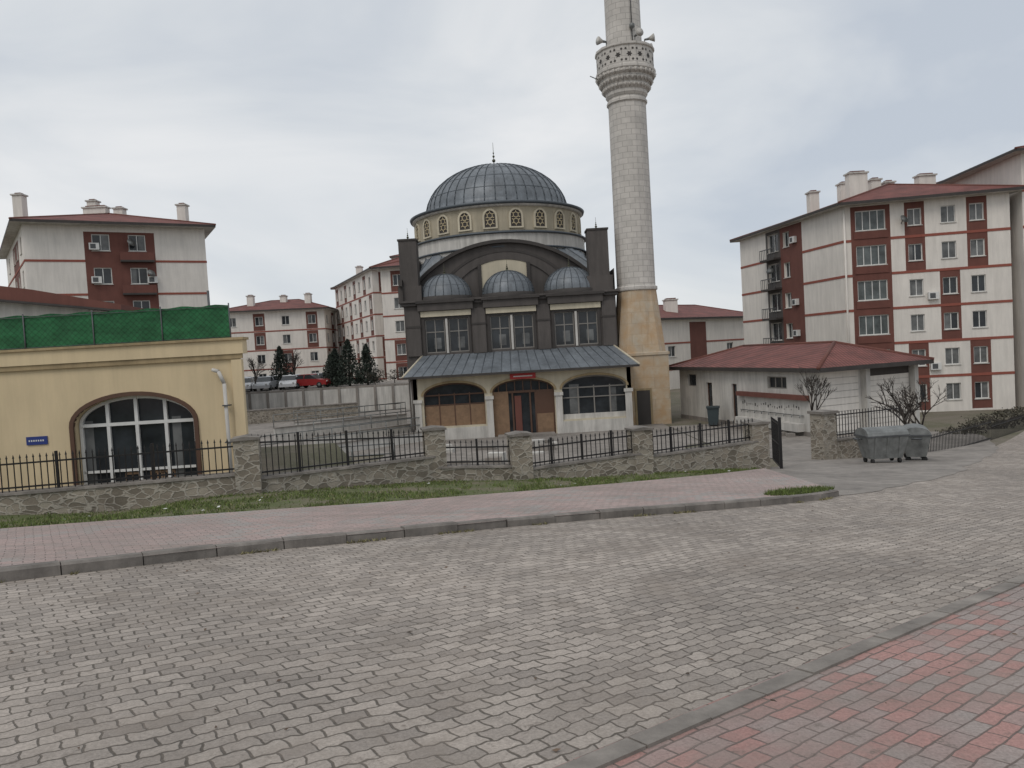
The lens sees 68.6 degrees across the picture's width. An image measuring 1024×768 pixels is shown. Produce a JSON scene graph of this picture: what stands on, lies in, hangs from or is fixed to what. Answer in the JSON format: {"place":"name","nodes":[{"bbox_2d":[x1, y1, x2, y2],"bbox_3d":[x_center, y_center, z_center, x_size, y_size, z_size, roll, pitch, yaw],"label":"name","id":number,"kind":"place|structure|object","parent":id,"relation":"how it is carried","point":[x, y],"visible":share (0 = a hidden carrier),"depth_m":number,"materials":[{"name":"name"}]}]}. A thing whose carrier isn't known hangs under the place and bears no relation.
{"place":"outdoors","nodes":[
{"label":"outdoors","id":0,"kind":"place"},
{"bbox_2d":[245,379,408,393],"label":"parking lot","id":1,"kind":"structure","parent":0,"point":[359,385],"depth_m":77.11,"materials":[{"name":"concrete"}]},
{"bbox_2d":[268,346,293,388],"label":"conifer tree","id":2,"kind":"object","parent":1,"relation":"on","point":[280,361],"visible":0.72,"depth_m":81.96,"materials":[{"name":"green plant"}]},
{"bbox_2d":[230,309,338,376],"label":"walls","id":3,"kind":"structure","parent":1,"relation":"on","point":[273,321],"depth_m":109.64,"materials":[{"name":"paint"}]},
{"bbox_2d":[230,307,337,312],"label":"fascia","id":4,"kind":"structure","parent":3,"relation":"attached to","point":[284,309],"depth_m":108.68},
{"bbox_2d":[230,300,325,310],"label":"roof","id":5,"kind":"structure","parent":4,"relation":"on","point":[289,304],"depth_m":111.06,"materials":[{"name":"red tile"}]},
{"bbox_2d":[231,328,338,370],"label":"floor bands","id":6,"kind":"object","parent":3,"relation":"attached to","point":[288,349],"visible":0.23,"depth_m":109.76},
{"bbox_2d":[255,315,336,376],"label":"glass","id":7,"kind":"object","parent":3,"relation":"in","point":[257,319],"visible":0.3,"depth_m":109.70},
{"bbox_2d":[253,311,338,371],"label":"walls","id":8,"kind":"structure","parent":1,"relation":"on","point":[264,347],"depth_m":109.92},
{"bbox_2d":[295,374,332,388],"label":"parked car","id":9,"kind":"object","parent":1,"relation":"on","point":[307,380],"visible":0.8,"depth_m":78.10,"materials":[{"name":"red paint"}]},
{"bbox_2d":[323,348,348,386],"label":"conifer tree","id":10,"kind":"object","parent":1,"relation":"on","point":[334,360],"visible":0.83,"depth_m":78.08,"materials":[{"name":"green plant"}]},
{"bbox_2d":[333,338,364,385],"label":"conifer tree","id":11,"kind":"object","parent":1,"relation":"on","point":[347,350],"visible":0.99,"depth_m":77.56,"materials":[{"name":"green plant"}]},
{"bbox_2d":[335,270,386,379],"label":"walls","id":12,"kind":"structure","parent":1,"relation":"on","point":[377,309],"depth_m":100.30,"materials":[{"name":"paint"}]},
{"bbox_2d":[353,343,383,384],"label":"conifer tree","id":13,"kind":"object","parent":1,"relation":"on","point":[365,358],"visible":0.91,"depth_m":78.00,"materials":[{"name":"green plant"}]},
{"bbox_2d":[380,268,406,380],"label":"walls","id":14,"kind":"structure","parent":1,"relation":"on","point":[390,332],"depth_m":89.60,"materials":[{"name":"paint"}]},
{"bbox_2d":[390,270,407,379],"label":"walls","id":15,"kind":"structure","parent":1,"relation":"on","point":[399,357],"depth_m":89.64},
{"bbox_2d":[0,468,834,566],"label":"sidewalk","id":16,"kind":"structure","parent":0,"point":[37,544],"depth_m":11.79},
{"bbox_2d":[764,485,834,495],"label":"grass","id":17,"kind":"structure","parent":16,"relation":"on","point":[804,489],"depth_m":14.13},
{"bbox_2d":[248,409,699,464],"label":"mosque courtyard","id":18,"kind":"structure","parent":0,"point":[263,428],"depth_m":41.73,"materials":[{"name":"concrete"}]},
{"bbox_2d":[261,402,425,460],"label":"access ramp","id":19,"kind":"structure","parent":18,"relation":"on","point":[379,423],"depth_m":50.18,"materials":[{"name":"concrete"}]},
{"bbox_2d":[446,439,557,463],"bbox_3d":[-1.316,3.403,36.845,7.478,0.397,7.011,-3,2,0],"label":"paving slab stack","id":20,"kind":"object","parent":18,"relation":"on","point":[490,457],"visible":0.38,"depth_m":36.99,"materials":[{"name":"concrete"}]},
{"bbox_2d":[397,152,639,439],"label":"mosque","id":21,"kind":"structure","parent":18,"relation":"on","point":[507,292],"depth_m":47.84,"materials":[{"name":"grey stone"}]},
{"bbox_2d":[424,383,485,425],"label":"window frames","id":22,"kind":"structure","parent":21,"relation":"in","point":[482,392],"depth_m":45.71,"materials":[{"name":"brown wood"}]},
{"bbox_2d":[492,379,553,432],"bbox_3d":[0.738,1.511,45.750,3.750,3.670,0.110,-3,2,0],"label":"door frame","id":23,"kind":"structure","parent":21,"relation":"in","point":[518,391],"depth_m":45.68,"materials":[{"name":"brown wood"}]},
{"bbox_2d":[425,310,625,413],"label":"window frames","id":24,"kind":"structure","parent":21,"relation":"in","point":[587,323],"depth_m":47.99,"materials":[{"name":"metal"}]},
{"bbox_2d":[0,431,1023,767],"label":"road","id":25,"kind":"structure","parent":0,"point":[602,631],"depth_m":5.71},
{"bbox_2d":[0,497,832,582],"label":"kerb weeds","id":26,"kind":"object","parent":25,"relation":"on","point":[364,540],"visible":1,"depth_m":10.50,"materials":[{"name":"green plant"}]},
{"bbox_2d":[0,489,838,581],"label":"kerb","id":27,"kind":"structure","parent":25,"relation":"on","point":[37,570],"depth_m":9.86,"materials":[{"name":"concrete"}]},
{"bbox_2d":[555,573,1023,767],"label":"kerb","id":28,"kind":"structure","parent":25,"relation":"on","point":[615,752],"depth_m":4.25,"materials":[{"name":"concrete"}]},
{"bbox_2d":[0,0,1023,310],"label":"sky","id":29,"kind":"structure","parent":0,"point":[311,134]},
{"bbox_2d":[261,389,1023,474],"bbox_3d":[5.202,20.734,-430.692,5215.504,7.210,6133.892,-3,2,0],"label":"ground","id":30,"kind":"structure","parent":0,"point":[938,421],"depth_m":35.44,"materials":[{"name":"concrete"}]},
{"bbox_2d":[0,302,106,317],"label":"walls","id":31,"kind":"structure","parent":30,"relation":"on","point":[7,309],"depth_m":27.94,"materials":[{"name":"paint"}]},
{"bbox_2d":[0,299,119,310],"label":"roof edge","id":32,"kind":"object","parent":31,"relation":"on","point":[57,305],"visible":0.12,"depth_m":27.57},
{"bbox_2d":[0,286,142,310],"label":"roof","id":33,"kind":"structure","parent":31,"relation":"on","point":[17,294],"depth_m":27.55,"materials":[{"name":"tile"}]},
{"bbox_2d":[13,231,159,308],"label":"walls","id":34,"kind":"structure","parent":30,"relation":"on","point":[121,271],"depth_m":62.71,"materials":[{"name":"paint"}]},
{"bbox_2d":[92,235,149,308],"bbox_3d":[-38.223,-4.939,71.028,15.130,15.100,19.419,-5,3,-30],"label":"glass","id":35,"kind":"object","parent":34,"relation":"in","point":[107,272],"visible":0.08,"depth_m":63.41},
{"bbox_2d":[120,260,156,294],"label":"balconies","id":36,"kind":"structure","parent":34,"relation":"attached to","point":[148,261],"depth_m":63.08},
{"bbox_2d":[120,252,156,292],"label":"balcony rails","id":37,"kind":"object","parent":36,"relation":"on","point":[138,256],"visible":0.33,"depth_m":63.00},
{"bbox_2d":[6,224,208,308],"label":"walls","id":38,"kind":"structure","parent":30,"relation":"on","point":[57,242],"depth_m":62.39,"materials":[{"name":"paint"}]},
{"bbox_2d":[8,259,206,295],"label":"floor bands","id":39,"kind":"object","parent":38,"relation":"attached to","point":[86,294],"visible":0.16,"depth_m":64.27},
{"bbox_2d":[0,221,214,258],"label":"soffit","id":40,"kind":"structure","parent":38,"relation":"on","point":[13,228],"depth_m":63.15,"materials":[{"name":"paint"}]},
{"bbox_2d":[0,218,215,249],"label":"fascia","id":41,"kind":"structure","parent":40,"relation":"on","point":[107,222],"depth_m":61.55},
{"bbox_2d":[16,214,212,224],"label":"roof","id":42,"kind":"structure","parent":41,"relation":"on","point":[110,217],"depth_m":63.60,"materials":[{"name":"red tile"}]},
{"bbox_2d":[12,195,188,220],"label":"chimneys","id":43,"kind":"object","parent":42,"relation":"on","point":[19,204],"visible":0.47,"depth_m":66.95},
{"bbox_2d":[0,358,240,491],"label":"walls","id":44,"kind":"structure","parent":30,"relation":"on","point":[49,403],"depth_m":18.37,"materials":[{"name":"paint"}]},
{"bbox_2d":[74,396,123,484],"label":"reveals","id":45,"kind":"object","parent":44,"relation":"attached to","point":[77,436],"visible":0.31,"depth_m":18.51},
{"bbox_2d":[79,396,195,484],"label":"window frames","id":46,"kind":"structure","parent":45,"relation":"attached to","point":[166,421],"depth_m":18.63,"materials":[{"name":"plastic"}]},
{"bbox_2d":[84,416,183,483],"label":"curtains","id":47,"kind":"object","parent":46,"relation":"attached to","point":[90,440],"visible":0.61,"depth_m":18.72,"materials":[{"name":"grey fabric"}]},
{"bbox_2d":[84,398,196,482],"bbox_3d":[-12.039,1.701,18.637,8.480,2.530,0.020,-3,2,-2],"label":"glass","id":48,"kind":"object","parent":45,"relation":"attached to","point":[123,436],"visible":0.43,"depth_m":18.72,"materials":[{"name":"glass"}]},
{"bbox_2d":[0,353,242,371],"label":"cornice","id":49,"kind":"structure","parent":44,"relation":"attached to","point":[120,362],"depth_m":18.29,"materials":[{"name":"paint"}]},
{"bbox_2d":[0,339,246,366],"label":"parapet","id":50,"kind":"structure","parent":44,"relation":"on","point":[79,355],"depth_m":18.25,"materials":[{"name":"paint"}]},
{"bbox_2d":[0,337,248,352],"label":"coping","id":51,"kind":"object","parent":50,"relation":"on","point":[123,344],"visible":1,"depth_m":18.19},
{"bbox_2d":[69,391,201,484],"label":"arch trim","id":52,"kind":"structure","parent":44,"relation":"attached to","point":[75,415],"depth_m":18.37,"materials":[{"name":"brown stone"}]},
{"bbox_2d":[211,368,232,471],"bbox_3d":[-7.058,1.220,18.361,0.363,3.241,0.112,-3,2,9],"label":"drain pipe","id":53,"kind":"object","parent":44,"relation":"attached to","point":[218,372],"visible":0.81,"depth_m":18.30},
{"label":"roof","id":54,"kind":"object","parent":44,"relation":"on","visible":0},
{"bbox_2d":[0,305,229,349],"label":"netting","id":55,"kind":"object","parent":54,"relation":"on","point":[185,323],"visible":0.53,"depth_m":18.68,"materials":[{"name":"fabric"}]},
{"bbox_2d":[231,359,248,435],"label":"corner pier","id":56,"kind":"structure","parent":30,"relation":"on","point":[239,395],"depth_m":18.46,"materials":[{"name":"paint"}]},
{"bbox_2d":[247,403,357,423],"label":"wall","id":57,"kind":"structure","parent":30,"relation":"on","point":[261,416],"depth_m":68.42,"materials":[{"name":"stone"}]},
{"bbox_2d":[246,385,409,411],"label":"wall","id":58,"kind":"structure","parent":30,"relation":"on","point":[366,396],"depth_m":76.03,"materials":[{"name":"concrete"}]},
{"bbox_2d":[248,384,394,411],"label":"buttresses","id":59,"kind":"structure","parent":58,"relation":"attached to","point":[321,397],"depth_m":75.91,"materials":[{"name":"concrete"}]},
{"bbox_2d":[0,443,754,514],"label":"wall","id":60,"kind":"structure","parent":30,"relation":"on","point":[116,498],"depth_m":17.77,"materials":[{"name":"stone"}]},
{"bbox_2d":[0,440,758,495],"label":"coping","id":61,"kind":"object","parent":60,"relation":"on","point":[269,476],"visible":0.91,"depth_m":18.02,"materials":[{"name":"concrete"}]},
{"bbox_2d":[0,419,752,492],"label":"iron fence","id":62,"kind":"object","parent":61,"relation":"on","point":[55,454],"visible":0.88,"depth_m":17.76,"materials":[{"name":"metal"}]},
{"bbox_2d":[0,466,758,527],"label":"grass verge","id":63,"kind":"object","parent":30,"relation":"on","point":[482,486],"depth_m":16.15,"materials":[{"name":"plant"}]},
{"bbox_2d":[233,424,770,494],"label":"pillars","id":64,"kind":"structure","parent":30,"relation":"on","point":[248,464],"depth_m":19.15,"materials":[{"name":"stone"}]},
{"bbox_2d":[230,420,770,441],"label":"pillar caps","id":65,"kind":"object","parent":64,"relation":"on","point":[245,437],"visible":0.99,"depth_m":19.18,"materials":[{"name":"concrete"}]},
{"bbox_2d":[590,0,671,424],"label":"minaret","id":66,"kind":"object","parent":30,"relation":"on","point":[626,73],"visible":0.98,"depth_m":47.69,"materials":[{"name":"stone"}]},
{"bbox_2d":[637,390,651,424],"bbox_3d":[8.397,1.613,47.707,0.840,2.420,0.025,-3,2,0],"label":"door","id":67,"kind":"structure","parent":66,"relation":"in","point":[643,397],"depth_m":47.69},
{"bbox_2d":[689,321,706,358],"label":"walls","id":68,"kind":"structure","parent":30,"relation":"on","point":[698,344],"depth_m":86.22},
{"bbox_2d":[661,318,743,389],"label":"walls","id":69,"kind":"structure","parent":30,"relation":"on","point":[716,329],"depth_m":85.18,"materials":[{"name":"paint"}]},
{"bbox_2d":[661,316,742,319],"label":"fascia","id":70,"kind":"structure","parent":69,"relation":"attached to","point":[701,317],"depth_m":85.65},
{"bbox_2d":[659,305,742,317],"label":"roof","id":71,"kind":"structure","parent":70,"relation":"on","point":[691,311],"depth_m":90.05,"materials":[{"name":"red tile"}]},
{"bbox_2d":[765,229,783,342],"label":"walls","id":72,"kind":"structure","parent":30,"relation":"on","point":[777,285],"depth_m":70.02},
{"bbox_2d":[679,366,910,433],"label":"walls","id":73,"kind":"structure","parent":30,"relation":"on","point":[693,400],"depth_m":42.53,"materials":[{"name":"paint"}]},
{"bbox_2d":[687,374,776,421],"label":"reveals","id":74,"kind":"object","parent":73,"relation":"attached to","point":[732,394],"visible":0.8,"depth_m":44.71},
{"bbox_2d":[690,375,786,415],"bbox_3d":[13.243,0.969,44.711,0.001,3.000,10.968,-4,2,-14],"label":"glass","id":75,"kind":"object","parent":74,"relation":"attached to","point":[693,380],"visible":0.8,"depth_m":44.55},
{"bbox_2d":[681,414,810,436],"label":"plinth","id":76,"kind":"structure","parent":73,"relation":"attached to","point":[705,419],"depth_m":45.83,"materials":[{"name":"stone"}]},
{"bbox_2d":[735,416,804,431],"bbox_3d":[13.901,2.147,40.815,0.450,0.400,5.917,-4,2,-14],"label":"wash trough","id":77,"kind":"object","parent":76,"relation":"on","point":[792,426],"visible":0.71,"depth_m":38.95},
{"bbox_2d":[736,391,808,400],"bbox_3d":[13.945,0.623,40.635,0.250,0.250,6.494,-4,2,-14],"label":"ledge","id":78,"kind":"object","parent":73,"relation":"attached to","point":[774,395],"visible":0.93,"depth_m":40.16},
{"bbox_2d":[819,370,859,431],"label":"shutter slats","id":79,"kind":"object","parent":73,"relation":"attached to","point":[841,393],"visible":0.65,"depth_m":37.76,"materials":[{"name":"metal"}]},
{"bbox_2d":[870,373,908,426],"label":"wall boards","id":80,"kind":"object","parent":73,"relation":"attached to","point":[898,376],"depth_m":38.92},
{"bbox_2d":[794,367,836,410],"bbox_3d":[13.117,1.032,32.412,1.781,3.922,1.260,-5,3,-42],"label":"bare tree","id":81,"kind":"object","parent":30,"relation":"on","point":[811,381],"visible":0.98,"depth_m":32.23,"materials":[{"name":"brown plant"}]},
{"bbox_2d":[670,423,998,495],"bbox_3d":[14.653,2.709,30.323,13.223,3.417,33.269,-3,2,6],"label":"concrete apron","id":82,"kind":"object","parent":30,"relation":"on","point":[846,476],"visible":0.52,"depth_m":23.02,"materials":[{"name":"concrete"}]},
{"bbox_2d":[771,417,782,468],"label":"iron gate","id":83,"kind":"structure","parent":82,"relation":"on","point":[776,434],"depth_m":22.61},
{"bbox_2d":[810,413,837,459],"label":"pillar","id":84,"kind":"structure","parent":82,"relation":"on","point":[823,431],"depth_m":26.09,"materials":[{"name":"stone"}]},
{"bbox_2d":[853,425,910,462],"bbox_3d":[11.831,1.937,24.031,1.724,1.160,0.928,-3,2,0],"label":"dumpster","id":85,"kind":"object","parent":82,"relation":"on","point":[884,442],"visible":0.98,"depth_m":23.69,"materials":[{"name":"metal"}]},
{"bbox_2d":[860,365,919,427],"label":"columns","id":86,"kind":"structure","parent":82,"relation":"on","point":[866,384],"depth_m":38.20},
{"bbox_2d":[903,423,931,459],"bbox_3d":[13.487,1.961,25.136,0.906,1.160,1.649,-2,3,24],"label":"dumpster","id":87,"kind":"object","parent":82,"relation":"on","point":[918,442],"visible":0.9,"depth_m":24.61,"materials":[{"name":"metal"}]},
{"bbox_2d":[837,439,903,458],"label":"wall","id":88,"kind":"structure","parent":30,"relation":"on","point":[849,448],"depth_m":26.58,"materials":[{"name":"stone"}]},
{"bbox_2d":[836,405,1023,452],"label":"iron fence","id":89,"kind":"object","parent":88,"relation":"on","point":[997,428],"visible":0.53,"depth_m":30.63,"materials":[{"name":"metal"}]},
{"bbox_2d":[740,192,1015,411],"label":"walls","id":90,"kind":"structure","parent":30,"relation":"on","point":[826,228],"depth_m":58.76,"materials":[{"name":"paint"}]},
{"bbox_2d":[731,189,1023,242],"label":"soffit","id":91,"kind":"structure","parent":90,"relation":"attached to","point":[849,205],"depth_m":58.69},
{"bbox_2d":[730,186,1023,242],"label":"fascia","id":92,"kind":"structure","parent":91,"relation":"on","point":[899,198],"depth_m":57.95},
{"bbox_2d":[744,185,1020,235],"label":"roof","id":93,"kind":"structure","parent":92,"relation":"on","point":[890,191],"depth_m":58.98,"materials":[{"name":"red tile"}]},
{"bbox_2d":[806,173,935,212],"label":"chimneys","id":94,"kind":"object","parent":93,"relation":"on","point":[856,184],"visible":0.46,"depth_m":62.99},
{"bbox_2d":[729,183,1023,240],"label":"ridge tiles","id":95,"kind":"object","parent":93,"relation":"attached to","point":[909,184],"visible":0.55,"depth_m":59.77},
{"bbox_2d":[741,227,1014,377],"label":"floor bands","id":96,"kind":"object","parent":90,"relation":"attached to","point":[933,305],"visible":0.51,"depth_m":58.50,"materials":[{"name":"paint"}]},
{"bbox_2d":[767,202,988,400],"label":"reveals","id":97,"kind":"object","parent":90,"relation":"attached to","point":[870,280],"visible":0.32,"depth_m":59.63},
{"bbox_2d":[855,210,887,334],"bbox_3d":[28.639,-6.059,59.613,2.155,15.300,0.442,-3,2,0],"label":"glass","id":98,"kind":"object","parent":97,"relation":"on","point":[867,261],"visible":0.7,"depth_m":59.49,"materials":[{"name":"glass"}]},
{"bbox_2d":[770,233,985,399],"bbox_3d":[31.483,-6.545,67.296,13.266,15.400,18.636,-3,2,0],"label":"glass","id":99,"kind":"object","parent":97,"relation":"attached to","point":[773,243],"visible":0.23,"depth_m":58.54,"materials":[{"name":"glass"}]},
{"bbox_2d":[769,203,988,400],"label":"window frames","id":100,"kind":"structure","parent":97,"relation":"attached to","point":[911,295],"depth_m":58.87,"materials":[{"name":"plastic"}]},
{"bbox_2d":[788,203,987,396],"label":"curtains","id":101,"kind":"object","parent":100,"relation":"attached to","point":[947,315],"visible":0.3,"depth_m":58.26,"materials":[{"name":"white fabric"}]},
{"bbox_2d":[788,204,986,398],"bbox_3d":[31.529,-6.523,67.297,13.175,15.050,18.636,-3,2,0],"label":"glass","id":102,"kind":"object","parent":97,"relation":"attached to","point":[919,286],"visible":0.35,"depth_m":58.67,"materials":[{"name":"glass"}]},
{"bbox_2d":[769,219,990,401],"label":"window sills","id":103,"kind":"structure","parent":90,"relation":"attached to","point":[909,296],"depth_m":58.68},
{"bbox_2d":[779,195,992,409],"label":"walls","id":104,"kind":"structure","parent":30,"relation":"on","point":[793,283],"depth_m":59.04,"materials":[{"name":"paint"}]},
{"bbox_2d":[854,229,891,343],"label":"balcony rails","id":105,"kind":"object","parent":104,"relation":"attached to","point":[869,270],"visible":0.8,"depth_m":59.33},
{"bbox_2d":[865,378,931,424],"bbox_3d":[14.770,1.357,28.570,2.344,3.408,2.531,-3,2,0],"label":"bare tree","id":106,"kind":"object","parent":30,"relation":"on","point":[910,405],"visible":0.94,"depth_m":28.35,"materials":[{"name":"brown plant"}]},
{"bbox_2d":[887,377,952,424],"bbox_3d":[16.477,1.294,30.495,1.276,3.174,2.526,-4,3,-21],"label":"bare tree","id":107,"kind":"object","parent":30,"relation":"on","point":[925,412],"visible":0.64,"depth_m":30.46,"materials":[{"name":"brown plant"}]},
{"bbox_2d":[951,153,1023,406],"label":"walls","id":108,"kind":"structure","parent":30,"relation":"on","point":[1009,171],"depth_m":58.07,"materials":[{"name":"paint"}]},
{"bbox_2d":[941,150,1023,183],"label":"soffit","id":109,"kind":"structure","parent":108,"relation":"attached to","point":[983,167],"depth_m":60.97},
{"bbox_2d":[961,410,1023,425],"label":"shrub","id":110,"kind":"object","parent":30,"relation":"on","point":[1003,415],"visible":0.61,"depth_m":41.31,"materials":[{"name":"green plant"}]},
{"bbox_2d":[553,582,1023,767],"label":"red sidewalk","id":111,"kind":"structure","parent":0,"point":[967,711],"depth_m":3.92,"materials":[{"name":"brick"}]},
{"bbox_2d":[669,359,933,372],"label":"fascia","id":112,"kind":"structure","parent":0,"point":[866,366],"depth_m":38.33,"materials":[{"name":"wood"}]},
{"bbox_2d":[669,343,928,367],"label":"roof","id":113,"kind":"structure","parent":112,"relation":"on","point":[793,356],"depth_m":40.52,"materials":[{"name":"red tile"}]},
{"bbox_2d":[669,341,933,369],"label":"ridge tiles","id":114,"kind":"object","parent":113,"relation":"attached to","point":[823,359],"visible":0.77,"depth_m":40.33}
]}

